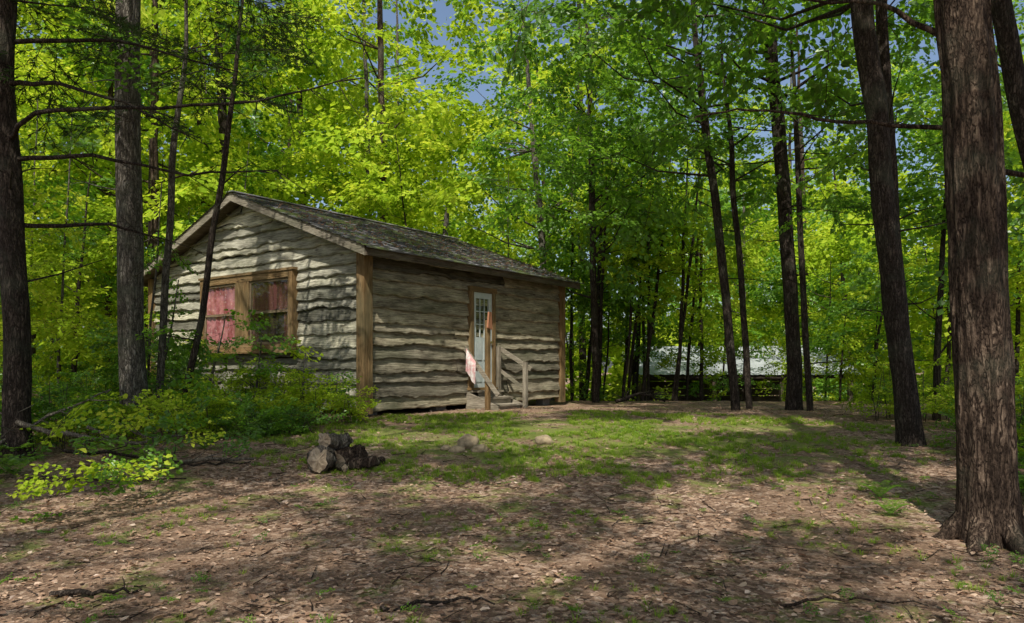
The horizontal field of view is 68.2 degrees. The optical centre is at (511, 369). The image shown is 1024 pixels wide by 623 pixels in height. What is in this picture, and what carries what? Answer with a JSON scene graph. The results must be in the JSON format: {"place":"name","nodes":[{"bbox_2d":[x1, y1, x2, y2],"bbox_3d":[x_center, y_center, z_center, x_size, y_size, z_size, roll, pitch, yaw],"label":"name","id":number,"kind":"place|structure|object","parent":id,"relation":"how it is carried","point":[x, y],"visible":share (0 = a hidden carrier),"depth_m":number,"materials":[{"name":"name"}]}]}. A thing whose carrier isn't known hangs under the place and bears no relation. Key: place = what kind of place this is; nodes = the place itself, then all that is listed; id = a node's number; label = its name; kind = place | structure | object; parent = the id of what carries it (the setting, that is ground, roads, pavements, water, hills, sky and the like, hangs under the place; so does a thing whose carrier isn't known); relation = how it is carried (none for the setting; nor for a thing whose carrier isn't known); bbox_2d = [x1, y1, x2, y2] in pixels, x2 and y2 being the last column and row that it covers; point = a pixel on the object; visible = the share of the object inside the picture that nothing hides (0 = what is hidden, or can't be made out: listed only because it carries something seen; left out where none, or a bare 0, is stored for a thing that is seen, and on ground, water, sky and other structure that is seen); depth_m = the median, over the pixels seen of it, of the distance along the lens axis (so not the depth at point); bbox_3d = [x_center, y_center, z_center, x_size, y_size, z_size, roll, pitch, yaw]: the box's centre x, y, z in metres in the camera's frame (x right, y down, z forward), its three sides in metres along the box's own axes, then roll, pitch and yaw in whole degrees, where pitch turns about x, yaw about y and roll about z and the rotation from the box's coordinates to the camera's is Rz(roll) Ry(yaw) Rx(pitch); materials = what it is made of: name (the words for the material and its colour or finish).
{"place":"outdoors","nodes":[
{"label":"outdoors","id":0,"kind":"place"},
{"bbox_2d":[0,373,1023,622],"bbox_3d":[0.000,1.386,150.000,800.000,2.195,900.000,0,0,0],"label":"ground","id":1,"kind":"structure","parent":0,"point":[392,595],"depth_m":6.11,"materials":[{"name":"soil"}]},
{"bbox_2d":[0,213,96,383],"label":"maple sapling","id":2,"kind":"object","parent":1,"relation":"on","point":[35,327],"visible":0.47,"depth_m":11.15,"materials":[{"name":"green plant"}]},
{"bbox_2d":[0,365,108,451],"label":"leafy shrub","id":3,"kind":"object","parent":1,"relation":"on","point":[46,407],"visible":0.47,"depth_m":9.94,"materials":[{"name":"green plant"}]},
{"bbox_2d":[15,44,96,304],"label":"maple sapling","id":4,"kind":"object","parent":1,"relation":"on","point":[42,90],"visible":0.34,"depth_m":16.73,"materials":[{"name":"green plant"}]},
{"bbox_2d":[0,206,112,364],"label":"maple sapling","id":5,"kind":"object","parent":1,"relation":"on","point":[50,252],"visible":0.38,"depth_m":13.47,"materials":[{"name":"green plant"}]},
{"bbox_2d":[0,139,159,409],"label":"maple sapling","id":6,"kind":"object","parent":1,"relation":"on","point":[75,345],"visible":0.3,"depth_m":13.26,"materials":[{"name":"green plant"}]},
{"bbox_2d":[22,116,146,387],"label":"maple sapling","id":7,"kind":"object","parent":1,"relation":"on","point":[60,342],"visible":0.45,"depth_m":13.02,"materials":[{"name":"green plant"}]},
{"bbox_2d":[23,169,161,377],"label":"maple sapling","id":8,"kind":"object","parent":1,"relation":"on","point":[77,186],"visible":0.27,"depth_m":18.57,"materials":[{"name":"green plant"}]},
{"bbox_2d":[38,188,154,352],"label":"maple sapling","id":9,"kind":"object","parent":1,"relation":"on","point":[105,254],"visible":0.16,"depth_m":18.50,"materials":[{"name":"green plant"}]},
{"bbox_2d":[14,57,189,278],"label":"maple tree","id":10,"kind":"object","parent":1,"relation":"on","point":[107,164],"visible":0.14,"depth_m":19.66,"materials":[{"name":"green plant"}]},
{"bbox_2d":[15,0,198,273],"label":"maple tree","id":11,"kind":"object","parent":1,"relation":"on","point":[82,166],"visible":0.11,"depth_m":22.88,"materials":[{"name":"green plant"}]},
{"bbox_2d":[71,0,194,430],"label":"tree","id":12,"kind":"object","parent":1,"relation":"on","point":[133,380],"visible":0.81,"depth_m":11.36,"materials":[{"name":"plant"}]},
{"bbox_2d":[54,340,212,418],"bbox_3d":[-6.405,0.121,12.900,2.564,1.616,2.721,0,0,0],"label":"leafy shrub","id":13,"kind":"object","parent":1,"relation":"on","point":[106,383],"visible":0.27,"depth_m":12.36,"materials":[{"name":"green plant"}]},
{"bbox_2d":[35,73,235,317],"bbox_3d":[-10.423,-3.728,21.288,5.652,9.002,5.007,0,0,0],"label":"maple sapling","id":14,"kind":"object","parent":1,"relation":"on","point":[148,244],"visible":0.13,"depth_m":20.92,"materials":[{"name":"green plant"}]},
{"bbox_2d":[19,0,252,242],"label":"maple tree","id":15,"kind":"object","parent":1,"relation":"on","point":[169,102],"visible":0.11,"depth_m":28.11,"materials":[{"name":"green plant"}]},
{"bbox_2d":[60,182,222,389],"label":"maple sapling","id":16,"kind":"object","parent":1,"relation":"on","point":[156,267],"visible":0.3,"depth_m":13.25,"materials":[{"name":"green plant"}]},
{"bbox_2d":[42,0,246,417],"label":"maple sapling","id":17,"kind":"object","parent":1,"relation":"on","point":[82,143],"visible":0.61,"depth_m":11.96,"materials":[{"name":"plant"}]},
{"bbox_2d":[34,0,256,295],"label":"maple tree","id":18,"kind":"object","parent":1,"relation":"on","point":[202,121],"visible":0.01,"depth_m":32.16,"materials":[{"name":"green plant"}]},
{"bbox_2d":[55,386,242,445],"bbox_3d":[-5.000,0.646,10.530,2.243,0.834,2.028,0,0,0],"label":"leafy shrub","id":19,"kind":"object","parent":1,"relation":"on","point":[149,404],"visible":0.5,"depth_m":10.48,"materials":[{"name":"green plant"}]},
{"bbox_2d":[82,280,227,415],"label":"maple sapling","id":20,"kind":"object","parent":1,"relation":"on","point":[169,343],"visible":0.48,"depth_m":12.18,"materials":[{"name":"green plant"}]},
{"bbox_2d":[28,0,299,413],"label":"maple sapling","id":21,"kind":"object","parent":1,"relation":"on","point":[78,19],"visible":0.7,"depth_m":11.66,"materials":[{"name":"green plant"}]},
{"bbox_2d":[15,0,330,367],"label":"maple tree","id":22,"kind":"object","parent":1,"relation":"on","point":[295,80],"visible":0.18,"depth_m":23.09,"materials":[{"name":"green plant"}]},
{"bbox_2d":[15,0,334,317],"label":"maple tree","id":23,"kind":"object","parent":1,"relation":"on","point":[156,16],"visible":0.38,"depth_m":21.13,"materials":[{"name":"green plant"}]},
{"bbox_2d":[16,0,352,261],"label":"maple tree","id":24,"kind":"object","parent":1,"relation":"on","point":[222,116],"visible":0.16,"depth_m":24.41,"materials":[{"name":"green plant"}]},
{"bbox_2d":[142,137,248,238],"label":"maple sapling","id":25,"kind":"object","parent":1,"relation":"on","point":[187,198],"visible":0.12,"depth_m":21.40,"materials":[{"name":"green plant"}]},
{"bbox_2d":[0,0,401,464],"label":"pine tree","id":26,"kind":"object","parent":1,"relation":"on","point":[17,362],"visible":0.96,"depth_m":8.99,"materials":[{"name":"green plant"}]},
{"bbox_2d":[148,308,299,412],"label":"maple sapling","id":27,"kind":"object","parent":1,"relation":"on","point":[235,343],"visible":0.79,"depth_m":12.51,"materials":[{"name":"green plant"}]},
{"bbox_2d":[151,351,323,425],"bbox_3d":[-4.587,0.390,12.632,2.722,1.379,2.278,0,0,0],"label":"leafy shrub","id":28,"kind":"object","parent":1,"relation":"on","point":[238,374],"visible":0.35,"depth_m":12.42,"materials":[{"name":"green plant"}]},
{"bbox_2d":[185,334,322,418],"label":"maple sapling","id":29,"kind":"object","parent":1,"relation":"on","point":[294,352],"visible":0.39,"depth_m":12.50,"materials":[{"name":"green plant"}]},
{"bbox_2d":[191,106,320,206],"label":"maple sapling","id":30,"kind":"object","parent":1,"relation":"on","point":[288,133],"visible":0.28,"depth_m":21.52,"materials":[{"name":"green plant"}]},
{"bbox_2d":[203,392,348,439],"bbox_3d":[-3.482,0.679,10.986,1.897,0.762,1.388,0,0,-36],"label":"leafy shrub","id":31,"kind":"object","parent":1,"relation":"on","point":[268,428],"visible":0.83,"depth_m":10.78,"materials":[{"name":"green plant"}]},
{"bbox_2d":[147,0,438,225],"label":"maple tree","id":32,"kind":"object","parent":1,"relation":"on","point":[350,48],"visible":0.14,"depth_m":30.78,"materials":[{"name":"green plant"}]},
{"bbox_2d":[167,5,429,207],"bbox_3d":[-9.730,-7.899,33.369,12.772,17.403,11.554,0,0,0],"label":"maple tree","id":33,"kind":"object","parent":1,"relation":"on","point":[247,122],"visible":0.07,"depth_m":30.78,"materials":[{"name":"green plant"}]},
{"bbox_2d":[248,353,365,423],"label":"maple sapling","id":34,"kind":"object","parent":1,"relation":"on","point":[269,371],"visible":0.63,"depth_m":12.43,"materials":[{"name":"green plant"}]},
{"bbox_2d":[250,369,380,426],"bbox_3d":[-3.225,0.449,12.243,2.118,0.922,2.015,0,0,0],"label":"leafy shrub","id":35,"kind":"object","parent":1,"relation":"on","point":[310,396],"visible":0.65,"depth_m":12.16,"materials":[{"name":"green plant"}]},
{"bbox_2d":[307,432,384,473],"bbox_3d":[-1.921,0.942,8.651,0.884,0.464,0.682,0,0,0],"label":"log pile","id":36,"kind":"object","parent":1,"relation":"on","point":[331,451],"visible":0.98,"depth_m":8.49,"materials":[{"name":"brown wood"}]},
{"bbox_2d":[144,190,583,415],"bbox_3d":[-3.426,-1.226,18.082,8.698,4.852,7.100,0,0,37],"label":"wooden cabin","id":37,"kind":"object","parent":1,"relation":"on","point":[400,317],"visible":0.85,"depth_m":15.28,"materials":[{"name":"grey"}]},
{"bbox_2d":[198,266,298,354],"bbox_3d":[-5.460,-1.147,15.520,3.300,1.645,0.200,0,0,37],"label":"gable window","id":38,"kind":"structure","parent":37,"relation":"in","point":[272,292],"depth_m":15.33,"materials":[{"name":"brown wood"}]},
{"bbox_2d":[467,285,497,389],"bbox_3d":[-0.638,-0.655,16.070,0.160,2.170,0.900,0,0,37],"label":"door","id":39,"kind":"structure","parent":37,"relation":"in","point":[476,344],"depth_m":16.01,"materials":[{"name":"paint"}]},
{"bbox_2d":[297,151,432,232],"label":"maple sapling","id":40,"kind":"object","parent":1,"relation":"on","point":[320,178],"visible":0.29,"depth_m":22.94,"materials":[{"name":"green plant"}]},
{"bbox_2d":[228,0,517,227],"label":"maple tree","id":41,"kind":"object","parent":1,"relation":"on","point":[313,101],"visible":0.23,"depth_m":27.35,"materials":[{"name":"green plant"}]},
{"bbox_2d":[247,0,506,231],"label":"maple tree","id":42,"kind":"object","parent":1,"relation":"on","point":[382,186],"visible":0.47,"depth_m":22.93,"materials":[{"name":"green plant"}]},
{"bbox_2d":[277,0,492,246],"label":"maple tree","id":43,"kind":"object","parent":1,"relation":"on","point":[398,33],"visible":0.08,"depth_m":38.24,"materials":[{"name":"green plant"}]},
{"bbox_2d":[330,106,489,249],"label":"maple sapling","id":44,"kind":"object","parent":1,"relation":"on","point":[359,175],"visible":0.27,"depth_m":21.67,"materials":[{"name":"green plant"}]},
{"bbox_2d":[363,108,534,257],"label":"maple tree","id":45,"kind":"object","parent":1,"relation":"on","point":[446,221],"visible":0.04,"depth_m":34.55,"materials":[{"name":"green plant"}]},
{"bbox_2d":[0,408,1023,622],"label":"grass","id":46,"kind":"structure","parent":1,"relation":"on","point":[434,419],"depth_m":9.54,"materials":[{"name":"plant"}]},
{"bbox_2d":[0,342,1023,522],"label":"undergrowth","id":47,"kind":"object","parent":1,"relation":"on","point":[116,428],"visible":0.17,"depth_m":8.84,"materials":[{"name":"plant"}]},
{"bbox_2d":[0,421,1023,622],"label":"seedlings","id":48,"kind":"object","parent":1,"relation":"on","point":[111,597],"visible":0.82,"depth_m":5.61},
{"bbox_2d":[0,412,1023,622],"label":"twig litter","id":49,"kind":"object","parent":1,"relation":"on","point":[134,615],"visible":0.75,"depth_m":5.64,"materials":[{"name":"brown plant"}]},
{"bbox_2d":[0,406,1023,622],"bbox_3d":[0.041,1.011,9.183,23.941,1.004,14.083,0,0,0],"label":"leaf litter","id":50,"kind":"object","parent":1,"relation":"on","point":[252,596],"visible":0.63,"depth_m":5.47,"materials":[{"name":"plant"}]},
{"bbox_2d":[32,0,1023,400],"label":"distant forest","id":51,"kind":"object","parent":1,"relation":"on","point":[686,164],"visible":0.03,"depth_m":47.90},
{"bbox_2d":[441,47,617,363],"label":"maple tree","id":52,"kind":"object","parent":1,"relation":"on","point":[527,233],"visible":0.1,"depth_m":41.09,"materials":[{"name":"green plant"}]},
{"bbox_2d":[482,145,601,400],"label":"maple sapling","id":53,"kind":"object","parent":1,"relation":"on","point":[505,190],"visible":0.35,"depth_m":21.39,"materials":[{"name":"green plant"}]},
{"bbox_2d":[375,0,728,400],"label":"maple tree","id":54,"kind":"object","parent":1,"relation":"on","point":[450,192],"visible":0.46,"depth_m":21.32,"materials":[{"name":"green plant"}]},
{"bbox_2d":[415,0,761,400],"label":"maple tree","id":55,"kind":"object","parent":1,"relation":"on","point":[462,88],"visible":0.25,"depth_m":28.05,"materials":[{"name":"green plant"}]},
{"bbox_2d":[522,121,658,400],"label":"maple sapling","id":56,"kind":"object","parent":1,"relation":"on","point":[615,296],"visible":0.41,"depth_m":20.09,"materials":[{"name":"green plant"}]},
{"bbox_2d":[516,117,694,397],"bbox_3d":[2.506,-2.737,20.269,4.870,7.341,3.825,0,0,0],"label":"maple sapling","id":57,"kind":"object","parent":1,"relation":"on","point":[553,211],"visible":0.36,"depth_m":19.69,"materials":[{"name":"green plant"}]},
{"bbox_2d":[532,159,678,400],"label":"maple sapling","id":58,"kind":"object","parent":1,"relation":"on","point":[559,232],"visible":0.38,"depth_m":21.41,"materials":[{"name":"green plant"}]},
{"bbox_2d":[565,304,650,400],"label":"maple sapling","id":59,"kind":"object","parent":1,"relation":"on","point":[567,366],"visible":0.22,"depth_m":25.10,"materials":[{"name":"green plant"}]},
{"bbox_2d":[454,0,768,402],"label":"maple tree","id":60,"kind":"object","parent":1,"relation":"on","point":[622,198],"visible":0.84,"depth_m":17.36,"materials":[{"name":"green plant"}]},
{"bbox_2d":[565,295,662,400],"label":"maple sapling","id":61,"kind":"object","parent":1,"relation":"on","point":[607,330],"visible":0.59,"depth_m":22.02,"materials":[{"name":"green plant"}]},
{"bbox_2d":[573,155,690,396],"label":"maple sapling","id":62,"kind":"object","parent":1,"relation":"on","point":[597,192],"visible":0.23,"depth_m":20.19,"materials":[{"name":"green plant"}]},
{"bbox_2d":[584,310,699,400],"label":"maple sapling","id":63,"kind":"object","parent":1,"relation":"on","point":[638,353],"visible":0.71,"depth_m":21.65,"materials":[{"name":"green plant"}]},
{"bbox_2d":[586,153,711,400],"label":"maple sapling","id":64,"kind":"object","parent":1,"relation":"on","point":[636,323],"visible":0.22,"depth_m":20.93,"materials":[{"name":"green plant"}]},
{"bbox_2d":[560,0,744,395],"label":"maple tree","id":65,"kind":"object","parent":1,"relation":"on","point":[680,154],"visible":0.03,"depth_m":36.65,"materials":[{"name":"green plant"}]},
{"bbox_2d":[587,166,733,400],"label":"maple sapling","id":66,"kind":"object","parent":1,"relation":"on","point":[641,266],"visible":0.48,"depth_m":19.76,"materials":[{"name":"green plant"}]},
{"bbox_2d":[622,326,726,398],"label":"maple sapling","id":67,"kind":"object","parent":1,"relation":"on","point":[664,363],"visible":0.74,"depth_m":21.78,"materials":[{"name":"green plant"}]},
{"bbox_2d":[610,134,749,400],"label":"maple sapling","id":68,"kind":"object","parent":1,"relation":"on","point":[682,291],"visible":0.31,"depth_m":20.02,"materials":[{"name":"green plant"}]},
{"bbox_2d":[596,149,766,400],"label":"maple sapling","id":69,"kind":"object","parent":1,"relation":"on","point":[702,286],"visible":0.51,"depth_m":19.72,"materials":[{"name":"green plant"}]},
{"bbox_2d":[597,152,767,400],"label":"maple sapling","id":70,"kind":"object","parent":1,"relation":"on","point":[712,258],"visible":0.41,"depth_m":20.30,"materials":[{"name":"green plant"}]},
{"bbox_2d":[573,140,819,395],"bbox_3d":[8.619,-3.770,35.299,12.005,12.677,10.078,0,0,0],"label":"maple tree","id":71,"kind":"object","parent":1,"relation":"on","point":[770,168],"visible":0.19,"depth_m":34.03,"materials":[{"name":"green plant"}]},
{"bbox_2d":[622,159,779,400],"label":"maple sapling","id":72,"kind":"object","parent":1,"relation":"on","point":[691,323],"visible":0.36,"depth_m":21.71,"materials":[{"name":"green plant"}]},
{"bbox_2d":[643,161,763,400],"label":"maple sapling","id":73,"kind":"object","parent":1,"relation":"on","point":[713,314],"visible":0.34,"depth_m":21.68,"materials":[{"name":"green plant"}]},
{"bbox_2d":[552,0,865,408],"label":"maple tree","id":74,"kind":"object","parent":1,"relation":"on","point":[742,298],"visible":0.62,"depth_m":15.86,"materials":[{"name":"green plant"}]},
{"bbox_2d":[546,0,874,409],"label":"maple tree","id":75,"kind":"object","parent":1,"relation":"on","point":[711,167],"visible":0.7,"depth_m":15.45,"materials":[{"name":"green plant"}]},
{"bbox_2d":[491,0,946,446],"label":"maple tree","id":76,"kind":"object","parent":1,"relation":"on","point":[909,429],"visible":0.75,"depth_m":11.99,"materials":[{"name":"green plant"}]},
{"bbox_2d":[446,0,1003,409],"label":"maple tree","id":77,"kind":"object","parent":1,"relation":"on","point":[794,381],"visible":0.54,"depth_m":15.37,"materials":[{"name":"green plant"}]},
{"bbox_2d":[682,295,781,400],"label":"maple sapling","id":78,"kind":"object","parent":1,"relation":"on","point":[736,345],"visible":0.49,"depth_m":22.29,"materials":[{"name":"green plant"}]},
{"bbox_2d":[637,159,838,397],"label":"maple tree","id":79,"kind":"object","parent":1,"relation":"on","point":[728,206],"visible":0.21,"depth_m":31.20,"materials":[{"name":"green plant"}]},
{"bbox_2d":[682,321,802,400],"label":"maple sapling","id":80,"kind":"object","parent":1,"relation":"on","point":[696,388],"visible":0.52,"depth_m":23.16,"materials":[{"name":"green plant"}]},
{"bbox_2d":[627,346,860,400],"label":"open shed","id":81,"kind":"structure","parent":1,"relation":"on","point":[755,364],"depth_m":26.43,"materials":[{"name":"metal"}]},
{"bbox_2d":[706,13,874,393],"bbox_3d":[15.601,-7.605,40.944,10.972,20.259,10.798,0,0,0],"label":"maple tree","id":82,"kind":"object","parent":1,"relation":"on","point":[748,116],"visible":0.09,"depth_m":39.73,"materials":[{"name":"green plant"}]},
{"bbox_2d":[735,264,847,365],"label":"maple sapling","id":83,"kind":"object","parent":1,"relation":"on","point":[765,297],"visible":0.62,"depth_m":21.45,"materials":[{"name":"green plant"}]},
{"bbox_2d":[688,15,925,400],"bbox_3d":[14.393,-7.358,35.983,11.232,19.804,11.695,0,0,0],"label":"maple tree","id":84,"kind":"object","parent":1,"relation":"on","point":[824,268],"visible":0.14,"depth_m":35.43,"materials":[{"name":"green plant"}]},
{"bbox_2d":[729,5,941,411],"bbox_3d":[6.272,-3.267,14.457,3.341,8.403,5.617,0,0,0],"label":"maple sapling","id":85,"kind":"object","parent":1,"relation":"on","point":[800,201],"visible":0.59,"depth_m":14.96,"materials":[{"name":"green plant"}]},
{"bbox_2d":[734,0,940,314],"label":"maple tree","id":86,"kind":"object","parent":1,"relation":"on","point":[882,33],"visible":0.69,"depth_m":10.97,"materials":[{"name":"green plant"}]},
{"bbox_2d":[732,167,947,398],"bbox_3d":[14.220,-3.162,31.452,9.733,11.407,7.643,0,0,0],"label":"maple tree","id":87,"kind":"object","parent":1,"relation":"on","point":[823,218],"visible":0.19,"depth_m":31.61,"materials":[{"name":"green plant"}]},
{"bbox_2d":[762,142,926,400],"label":"maple tree","id":88,"kind":"object","parent":1,"relation":"on","point":[808,228],"visible":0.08,"depth_m":38.38,"materials":[{"name":"green plant"}]},
{"bbox_2d":[673,0,1023,556],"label":"maple tree","id":89,"kind":"object","parent":1,"relation":"on","point":[988,507],"visible":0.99,"depth_m":5.75,"materials":[{"name":"brown plant"}]},
{"bbox_2d":[775,306,926,400],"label":"maple sapling","id":90,"kind":"object","parent":1,"relation":"on","point":[846,376],"visible":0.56,"depth_m":19.82,"materials":[{"name":"green plant"}]},
{"bbox_2d":[799,228,947,399],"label":"maple sapling","id":91,"kind":"object","parent":1,"relation":"on","point":[853,304],"visible":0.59,"depth_m":19.50,"materials":[{"name":"green plant"}]},
{"bbox_2d":[757,131,1023,372],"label":"maple tree","id":92,"kind":"object","parent":1,"relation":"on","point":[829,238],"visible":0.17,"depth_m":23.36,"materials":[{"name":"green plant"}]},
{"bbox_2d":[774,0,1023,420],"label":"maple sapling","id":93,"kind":"object","parent":1,"relation":"on","point":[941,264],"visible":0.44,"depth_m":12.85,"materials":[{"name":"green plant"}]},
{"bbox_2d":[799,238,1014,383],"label":"maple sapling","id":94,"kind":"object","parent":1,"relation":"on","point":[837,328],"visible":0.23,"depth_m":20.44,"materials":[{"name":"green plant"}]},
{"bbox_2d":[843,15,1023,339],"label":"maple tree","id":95,"kind":"object","parent":1,"relation":"on","point":[908,78],"visible":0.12,"depth_m":28.22,"materials":[{"name":"green plant"}]},
{"bbox_2d":[845,196,1023,404],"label":"maple sapling","id":96,"kind":"object","parent":1,"relation":"on","point":[946,319],"visible":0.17,"depth_m":17.71,"materials":[{"name":"green plant"}]},
{"bbox_2d":[847,48,1023,305],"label":"maple sapling","id":97,"kind":"object","parent":1,"relation":"on","point":[935,193],"visible":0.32,"depth_m":13.29,"materials":[{"name":"green plant"}]},
{"bbox_2d":[848,345,1023,427],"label":"leafy shrub","id":98,"kind":"object","parent":1,"relation":"on","point":[934,408],"visible":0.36,"depth_m":12.76,"materials":[{"name":"green plant"}]},
{"bbox_2d":[858,0,1023,338],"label":"maple tree","id":99,"kind":"object","parent":1,"relation":"on","point":[932,114],"visible":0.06,"depth_m":24.91,"materials":[{"name":"green plant"}]},
{"bbox_2d":[899,0,1023,245],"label":"maple sapling","id":100,"kind":"object","parent":1,"relation":"on","point":[936,153],"visible":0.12,"depth_m":15.97,"materials":[{"name":"green plant"}]},
{"bbox_2d":[909,223,1023,361],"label":"maple sapling","id":101,"kind":"object","parent":1,"relation":"on","point":[1016,279],"visible":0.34,"depth_m":16.43,"materials":[{"name":"green plant"}]},
{"bbox_2d":[991,0,1023,169],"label":"maple tree","id":102,"kind":"object","parent":1,"relation":"on","point":[1008,41],"visible":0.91,"depth_m":7.93,"materials":[{"name":"brown plant"}]},
{"bbox_2d":[16,0,1023,372],"label":"sky","id":103,"kind":"structure","parent":0,"point":[443,11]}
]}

